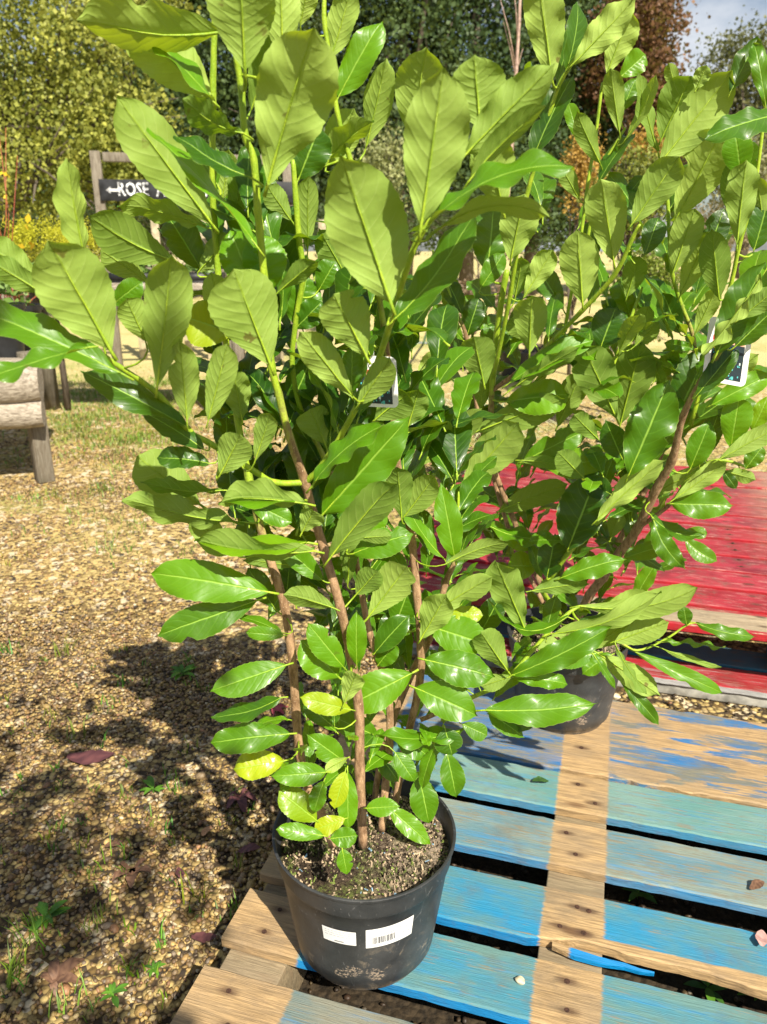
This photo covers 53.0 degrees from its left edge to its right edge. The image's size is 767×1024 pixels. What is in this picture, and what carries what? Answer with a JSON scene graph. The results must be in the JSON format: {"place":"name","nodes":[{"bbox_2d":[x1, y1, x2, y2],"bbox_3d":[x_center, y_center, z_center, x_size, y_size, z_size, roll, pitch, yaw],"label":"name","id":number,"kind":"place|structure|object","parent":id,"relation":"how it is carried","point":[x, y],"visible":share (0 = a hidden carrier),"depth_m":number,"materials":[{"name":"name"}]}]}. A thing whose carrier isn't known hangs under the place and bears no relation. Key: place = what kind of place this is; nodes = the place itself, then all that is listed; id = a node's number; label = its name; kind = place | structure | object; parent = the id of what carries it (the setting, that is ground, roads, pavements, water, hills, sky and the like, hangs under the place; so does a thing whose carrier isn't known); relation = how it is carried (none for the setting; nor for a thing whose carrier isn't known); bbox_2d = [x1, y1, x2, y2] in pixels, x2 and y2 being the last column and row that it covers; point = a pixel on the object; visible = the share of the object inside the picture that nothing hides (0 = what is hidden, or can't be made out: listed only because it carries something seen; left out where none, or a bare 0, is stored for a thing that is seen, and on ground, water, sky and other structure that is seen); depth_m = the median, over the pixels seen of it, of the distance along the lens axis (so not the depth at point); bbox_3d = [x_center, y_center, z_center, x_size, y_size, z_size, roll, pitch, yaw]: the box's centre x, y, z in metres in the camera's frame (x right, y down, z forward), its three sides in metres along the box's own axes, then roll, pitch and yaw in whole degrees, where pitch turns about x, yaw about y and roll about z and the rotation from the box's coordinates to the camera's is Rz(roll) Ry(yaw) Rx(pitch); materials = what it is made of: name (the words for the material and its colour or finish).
{"place":"outdoors","nodes":[
{"label":"outdoors","id":0,"kind":"place"},
{"bbox_2d":[0,251,766,1023],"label":"ground","id":1,"kind":"structure","parent":0,"point":[410,1009],"depth_m":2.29,"materials":[{"name":"beige gravel"}]},
{"bbox_2d":[0,13,47,246],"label":"evergreen tree","id":2,"kind":"object","parent":1,"relation":"on","point":[16,89],"visible":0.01,"depth_m":20.06,"materials":[{"name":"green plant"}]},
{"bbox_2d":[0,351,54,483],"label":"display table","id":3,"kind":"object","parent":1,"relation":"on","point":[22,405],"visible":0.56,"depth_m":4.35,"materials":[{"name":"brown wood"}]},
{"bbox_2d":[0,281,25,357],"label":"potted plant","id":4,"kind":"object","parent":3,"relation":"on","point":[10,347],"visible":0.43,"depth_m":4.35,"materials":[{"name":"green plant"}]},
{"bbox_2d":[0,128,33,297],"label":"potted plant","id":5,"kind":"object","parent":3,"relation":"on","point":[28,219],"visible":0.19,"depth_m":4.83,"materials":[{"name":"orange plant"}]},
{"bbox_2d":[0,288,42,350],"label":"potted plant","id":6,"kind":"object","parent":3,"relation":"on","point":[34,307],"visible":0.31,"depth_m":4.67,"materials":[{"name":"green plant"}]},
{"bbox_2d":[0,204,59,301],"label":"bushy shrub","id":7,"kind":"object","parent":1,"relation":"on","point":[2,229],"visible":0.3,"depth_m":11.17,"materials":[{"name":"yellow plant"}]},
{"bbox_2d":[28,900,70,930],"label":"weed","id":8,"kind":"object","parent":1,"relation":"on","point":[55,910],"visible":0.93,"depth_m":1.60,"materials":[{"name":"green plant"}]},
{"bbox_2d":[1,210,100,410],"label":"dwarf conifer","id":9,"kind":"object","parent":1,"relation":"on","point":[22,230],"visible":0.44,"depth_m":6.20,"materials":[{"name":"yellow plant"}]},
{"bbox_2d":[0,34,119,261],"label":"evergreen tree","id":10,"kind":"object","parent":1,"relation":"on","point":[30,196],"visible":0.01,"depth_m":18.57,"materials":[{"name":"green plant"}]},
{"bbox_2d":[38,957,84,996],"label":"fallen leaf","id":11,"kind":"object","parent":1,"relation":"on","point":[56,974],"visible":0.99,"depth_m":1.46,"materials":[{"name":"brown plant"}]},
{"bbox_2d":[48,199,119,252],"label":"bushy shrub","id":12,"kind":"object","parent":1,"relation":"on","point":[88,212],"visible":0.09,"depth_m":11.99,"materials":[{"name":"green plant"}]},
{"bbox_2d":[66,750,113,764],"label":"fallen leaf","id":13,"kind":"object","parent":1,"relation":"on","point":[88,757],"visible":1,"depth_m":2.09,"materials":[{"name":"plant"}]},
{"bbox_2d":[0,0,201,297],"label":"maple tree","id":14,"kind":"object","parent":1,"relation":"on","point":[41,120],"visible":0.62,"depth_m":12.19,"materials":[{"name":"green plant"}]},
{"bbox_2d":[105,840,121,846],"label":"fallen leaf","id":15,"kind":"object","parent":1,"relation":"on","point":[117,842],"visible":1,"depth_m":1.79,"materials":[{"name":"brown plant"}]},
{"bbox_2d":[100,982,127,1007],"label":"weed","id":16,"kind":"object","parent":1,"relation":"on","point":[112,988],"visible":1,"depth_m":1.43,"materials":[{"name":"green plant"}]},
{"bbox_2d":[1,283,244,409],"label":"display table","id":17,"kind":"object","parent":1,"relation":"on","point":[51,396],"visible":0.03,"depth_m":6.59,"materials":[{"name":"brown wood"}]},
{"bbox_2d":[105,265,152,282],"bbox_3d":[-1.968,-1.914,6.041,0.454,0.205,0.357,0,19,0],"label":"plant tray","id":18,"kind":"object","parent":17,"relation":"on","point":[117,279],"visible":0.17,"depth_m":5.90,"materials":[{"name":"black plastic"}]},
{"bbox_2d":[177,260,225,282],"bbox_3d":[-1.470,-1.904,6.033,0.412,0.192,0.354,0,19,0],"label":"plant tray","id":19,"kind":"object","parent":17,"relation":"on","point":[195,278],"visible":0.3,"depth_m":5.91,"materials":[{"name":"black plastic"}]},
{"bbox_2d":[19,0,242,301],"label":"evergreen tree","id":20,"kind":"object","parent":1,"relation":"on","point":[168,93],"visible":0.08,"depth_m":16.66,"materials":[{"name":"green plant"}]},
{"bbox_2d":[112,857,150,887],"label":"fallen leaf","id":21,"kind":"object","parent":1,"relation":"on","point":[131,875],"visible":0.99,"depth_m":1.70,"materials":[{"name":"brown plant"}]},
{"bbox_2d":[139,776,164,794],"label":"weed","id":22,"kind":"object","parent":1,"relation":"on","point":[149,781],"visible":1,"depth_m":1.97,"materials":[{"name":"green plant"}]},
{"bbox_2d":[144,960,165,976],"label":"weed","id":23,"kind":"object","parent":1,"relation":"on","point":[153,967],"visible":1,"depth_m":1.48,"materials":[{"name":"green plant"}]},
{"bbox_2d":[133,204,200,254],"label":"bushy shrub","id":24,"kind":"object","parent":1,"relation":"on","point":[146,221],"visible":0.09,"depth_m":12.05,"materials":[{"name":"green plant"}]},
{"bbox_2d":[175,867,184,877],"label":"fallen leaf","id":25,"kind":"object","parent":1,"relation":"on","point":[180,870],"visible":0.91,"depth_m":1.70,"materials":[{"name":"plant"}]},
{"bbox_2d":[170,664,195,680],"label":"weed","id":26,"kind":"object","parent":1,"relation":"on","point":[182,669],"visible":1,"depth_m":2.51,"materials":[{"name":"green plant"}]},
{"bbox_2d":[95,0,278,296],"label":"evergreen tree","id":27,"kind":"object","parent":1,"relation":"on","point":[205,45],"visible":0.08,"depth_m":17.44,"materials":[{"name":"green plant"}]},
{"bbox_2d":[89,151,297,368],"bbox_3d":[-1.992,-2.670,8.400,2.059,2.280,0.114,-3,19,-10],"label":"garden sign","id":28,"kind":"object","parent":1,"relation":"on","point":[104,190],"visible":0.27,"depth_m":7.99,"materials":[{"name":"wood"}]},
{"bbox_2d":[191,932,215,942],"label":"fallen leaf","id":29,"kind":"object","parent":1,"relation":"on","point":[203,937],"visible":1,"depth_m":1.54,"materials":[{"name":"plant"}]},
{"bbox_2d":[201,825,211,835],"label":"fallen leaf","id":30,"kind":"object","parent":1,"relation":"on","point":[205,830],"visible":1,"depth_m":1.82,"materials":[{"name":"brown plant"}]},
{"bbox_2d":[138,220,325,359],"bbox_3d":[-1.828,-2.655,9.269,2.450,1.620,0.060,0,19,0],"label":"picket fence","id":31,"kind":"object","parent":1,"relation":"on","point":[156,235],"visible":0.14,"depth_m":9.38,"materials":[{"name":"beige wood"}]},
{"bbox_2d":[226,788,257,811],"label":"fallen leaf","id":32,"kind":"object","parent":1,"relation":"on","point":[241,799],"visible":1,"depth_m":1.92,"materials":[{"name":"purple plant"}]},
{"bbox_2d":[238,843,259,852],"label":"fallen leaf","id":33,"kind":"object","parent":1,"relation":"on","point":[250,847],"visible":0.99,"depth_m":1.77,"materials":[{"name":"plant"}]},
{"bbox_2d":[169,0,370,257],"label":"evergreen tree","id":34,"kind":"object","parent":1,"relation":"on","point":[233,89],"visible":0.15,"depth_m":16.98,"materials":[{"name":"green plant"}]},
{"bbox_2d":[0,353,548,1022],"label":"grass","id":35,"kind":"structure","parent":1,"relation":"on","point":[78,431],"depth_m":3.55,"materials":[{"name":"green plant"}]},
{"bbox_2d":[271,703,287,714],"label":"fallen leaf","id":36,"kind":"object","parent":1,"relation":"on","point":[277,707],"visible":0.68,"depth_m":2.30,"materials":[{"name":"purple plant"}]},
{"bbox_2d":[303,197,324,260],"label":"bushy shrub","id":37,"kind":"object","parent":1,"relation":"on","point":[321,215],"visible":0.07,"depth_m":12.77,"materials":[{"name":"green plant"}]},
{"bbox_2d":[232,0,433,252],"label":"evergreen tree","id":38,"kind":"object","parent":1,"relation":"on","point":[317,11],"visible":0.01,"depth_m":17.68,"materials":[{"name":"green plant"}]},
{"bbox_2d":[352,118,409,212],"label":"bushy shrub","id":39,"kind":"object","parent":1,"relation":"on","point":[380,147],"visible":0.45,"depth_m":9.97,"materials":[{"name":"green plant"}]},
{"bbox_2d":[299,0,482,274],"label":"evergreen tree","id":40,"kind":"object","parent":1,"relation":"on","point":[399,14],"visible":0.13,"depth_m":16.46,"materials":[{"name":"green plant"}]},
{"bbox_2d":[406,189,513,277],"bbox_3d":[1.456,-4.743,14.315,2.854,2.376,2.414,8,20,22],"label":"bushy shrub","id":41,"kind":"object","parent":1,"relation":"on","point":[441,220],"visible":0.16,"depth_m":14.03,"materials":[{"name":"green plant"}]},
{"bbox_2d":[170,665,766,1023],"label":"pallet","id":42,"kind":"object","parent":1,"relation":"on","point":[697,777],"visible":0.69,"depth_m":1.50,"materials":[{"name":"wood"}]},
{"bbox_2d":[0,0,755,989],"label":"potted laurel","id":43,"kind":"object","parent":42,"relation":"on","point":[362,848],"visible":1,"depth_m":1.04,"materials":[{"name":"green plant"}]},
{"bbox_2d":[357,354,397,407],"bbox_3d":[-0.011,-0.188,1.040,0.062,0.090,0.021,0,19,0],"label":"plant tag","id":44,"kind":"object","parent":43,"relation":"attached to","point":[389,399],"visible":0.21,"depth_m":1.04,"materials":[{"name":"white plastic"}]},
{"bbox_2d":[515,975,524,984],"bbox_3d":[0.233,0.797,1.309,0.018,0.011,0.015,12,22,31],"label":"stone","id":45,"kind":"object","parent":42,"relation":"on","point":[519,980],"visible":1,"depth_m":1.30,"materials":[{"name":"white stone"}]},
{"bbox_2d":[532,776,548,781],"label":"fallen leaf","id":46,"kind":"object","parent":42,"relation":"on","point":[539,778],"visible":1,"depth_m":1.80,"materials":[{"name":"green plant"}]},
{"bbox_2d":[418,0,766,734],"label":"potted laurel","id":47,"kind":"object","parent":42,"relation":"on","point":[704,132],"visible":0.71,"depth_m":1.62,"materials":[{"name":"green plant"}]},
{"bbox_2d":[703,317,750,385],"bbox_3d":[0.649,-0.312,1.456,0.085,0.146,0.022,0,19,0],"label":"plant tag","id":48,"kind":"object","parent":47,"relation":"attached to","point":[737,376],"visible":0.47,"depth_m":1.46,"materials":[{"name":"white plastic"}]},
{"bbox_2d":[613,693,620,699],"bbox_3d":[0.647,0.512,2.141,0.027,0.016,0.022,10,21,26],"label":"stone","id":49,"kind":"object","parent":42,"relation":"on","point":[616,696],"visible":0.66,"depth_m":2.13,"materials":[{"name":"beige stone"}]},
{"bbox_2d":[749,879,764,889],"bbox_3d":[0.728,0.726,1.500,0.035,0.007,0.020,0,19,0],"label":"stone","id":50,"kind":"object","parent":42,"relation":"on","point":[756,884],"visible":1,"depth_m":1.50,"materials":[{"name":"beige stone"}]},
{"bbox_2d":[755,930,766,945],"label":"stone","id":51,"kind":"object","parent":42,"relation":"on","point":[761,936],"visible":1,"depth_m":1.39,"materials":[{"name":"pink stone"}]},
{"bbox_2d":[431,269,507,368],"bbox_3d":[0.916,-2.220,8.728,0.868,1.161,0.832,0,19,0],"label":"potted plant","id":52,"kind":"object","parent":1,"relation":"on","point":[469,292],"visible":0.09,"depth_m":8.43,"materials":[{"name":"green plant"}]},
{"bbox_2d":[357,0,586,294],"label":"evergreen tree","id":53,"kind":"object","parent":1,"relation":"on","point":[482,32],"visible":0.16,"depth_m":17.14,"materials":[{"name":"green plant"}]},
{"bbox_2d":[445,397,569,448],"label":"potted plant","id":54,"kind":"object","parent":1,"relation":"on","point":[477,436],"visible":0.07,"depth_m":4.22,"materials":[{"name":"plant"}]},
{"bbox_2d":[495,0,522,313],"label":"young tree","id":55,"kind":"object","parent":1,"relation":"on","point":[516,57],"visible":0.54,"depth_m":8.31,"materials":[{"name":"brown plant"}]},
{"bbox_2d":[486,286,575,381],"bbox_3d":[1.505,-1.886,8.011,0.981,1.015,0.691,-6,20,-17],"label":"potted plant","id":56,"kind":"object","parent":1,"relation":"on","point":[524,357],"visible":0.16,"depth_m":7.99,"materials":[{"name":"green plant"}]},
{"bbox_2d":[460,0,631,295],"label":"evergreen tree","id":57,"kind":"object","parent":1,"relation":"on","point":[531,250],"visible":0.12,"depth_m":18.62,"materials":[{"name":"green plant"}]},
{"bbox_2d":[522,277,574,352],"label":"potted plant","id":58,"kind":"object","parent":1,"relation":"on","point":[539,346],"visible":0.04,"depth_m":8.32,"materials":[{"name":"green plant"}]},
{"bbox_2d":[554,124,607,374],"bbox_3d":[2.022,-2.672,8.072,0.571,2.656,0.635,8,20,23],"label":"golden shrub","id":59,"kind":"object","parent":1,"relation":"on","point":[578,159],"visible":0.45,"depth_m":7.78,"materials":[{"name":"orange plant"}]},
{"bbox_2d":[405,463,766,707],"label":"pallet","id":60,"kind":"object","parent":1,"relation":"on","point":[730,583],"visible":0.25,"depth_m":2.60,"materials":[{"name":"wood"}]},
{"bbox_2d":[539,0,684,261],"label":"evergreen tree","id":61,"kind":"object","parent":1,"relation":"on","point":[604,112],"visible":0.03,"depth_m":19.41,"materials":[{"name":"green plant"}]},
{"bbox_2d":[567,130,684,351],"bbox_3d":[1.965,-1.831,6.258,0.954,2.280,0.864,0,19,0],"label":"bushy shrub","id":62,"kind":"object","parent":1,"relation":"on","point":[634,170],"visible":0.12,"depth_m":5.95,"materials":[{"name":"green plant"}]},
{"bbox_2d":[621,887,656,903],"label":"weed","id":63,"kind":"object","parent":1,"relation":"on","point":[635,893],"visible":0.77,"depth_m":1.64,"materials":[{"name":"green plant"}]},
{"bbox_2d":[617,120,664,347],"bbox_3d":[2.940,-3.047,8.969,0.705,2.762,0.601,0,19,0],"label":"golden shrub","id":64,"kind":"object","parent":1,"relation":"on","point":[639,142],"visible":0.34,"depth_m":8.53,"materials":[{"name":"orange plant"}]},
{"bbox_2d":[573,0,710,273],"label":"copper tree","id":65,"kind":"object","parent":1,"relation":"on","point":[653,35],"visible":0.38,"depth_m":17.12,"materials":[{"name":"brown plant"}]},
{"bbox_2d":[599,238,697,344],"bbox_3d":[1.832,-1.180,5.513,0.681,1.527,0.735,-17,25,-41],"label":"bushy shrub","id":66,"kind":"object","parent":1,"relation":"on","point":[653,269],"visible":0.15,"depth_m":5.26,"materials":[{"name":"green plant"}]},
{"bbox_2d":[684,980,727,1003],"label":"weed","id":67,"kind":"object","parent":1,"relation":"on","point":[711,994],"visible":0.59,"depth_m":1.44,"materials":[{"name":"green plant"}]},
{"bbox_2d":[671,194,752,333],"bbox_3d":[4.430,-3.286,10.505,1.236,2.180,1.313,0,19,0],"label":"bushy shrub","id":68,"kind":"object","parent":1,"relation":"on","point":[710,214],"visible":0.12,"depth_m":10.24,"materials":[{"name":"green plant"}]},
{"bbox_2d":[682,5,766,277],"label":"distant tree","id":69,"kind":"object","parent":1,"relation":"on","point":[743,91],"visible":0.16,"depth_m":26.32,"materials":[{"name":"green plant"}]},
{"bbox_2d":[697,133,766,278],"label":"bushy shrub","id":70,"kind":"object","parent":1,"relation":"on","point":[764,172],"visible":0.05,"depth_m":11.94,"materials":[{"name":"green plant"}]},
{"bbox_2d":[737,992,760,1000],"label":"weed","id":71,"kind":"object","parent":1,"relation":"on","point":[740,993],"visible":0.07,"depth_m":1.36,"materials":[{"name":"green plant"}]},
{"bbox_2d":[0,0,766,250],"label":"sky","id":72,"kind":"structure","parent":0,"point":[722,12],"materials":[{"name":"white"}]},
{"bbox_2d":[418,295,437,344],"bbox_3d":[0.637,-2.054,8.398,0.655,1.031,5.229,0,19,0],"label":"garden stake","id":73,"kind":"object","parent":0,"point":[424,342],"visible":0.24,"depth_m":10.46,"materials":[{"name":"beige"}]}
]}

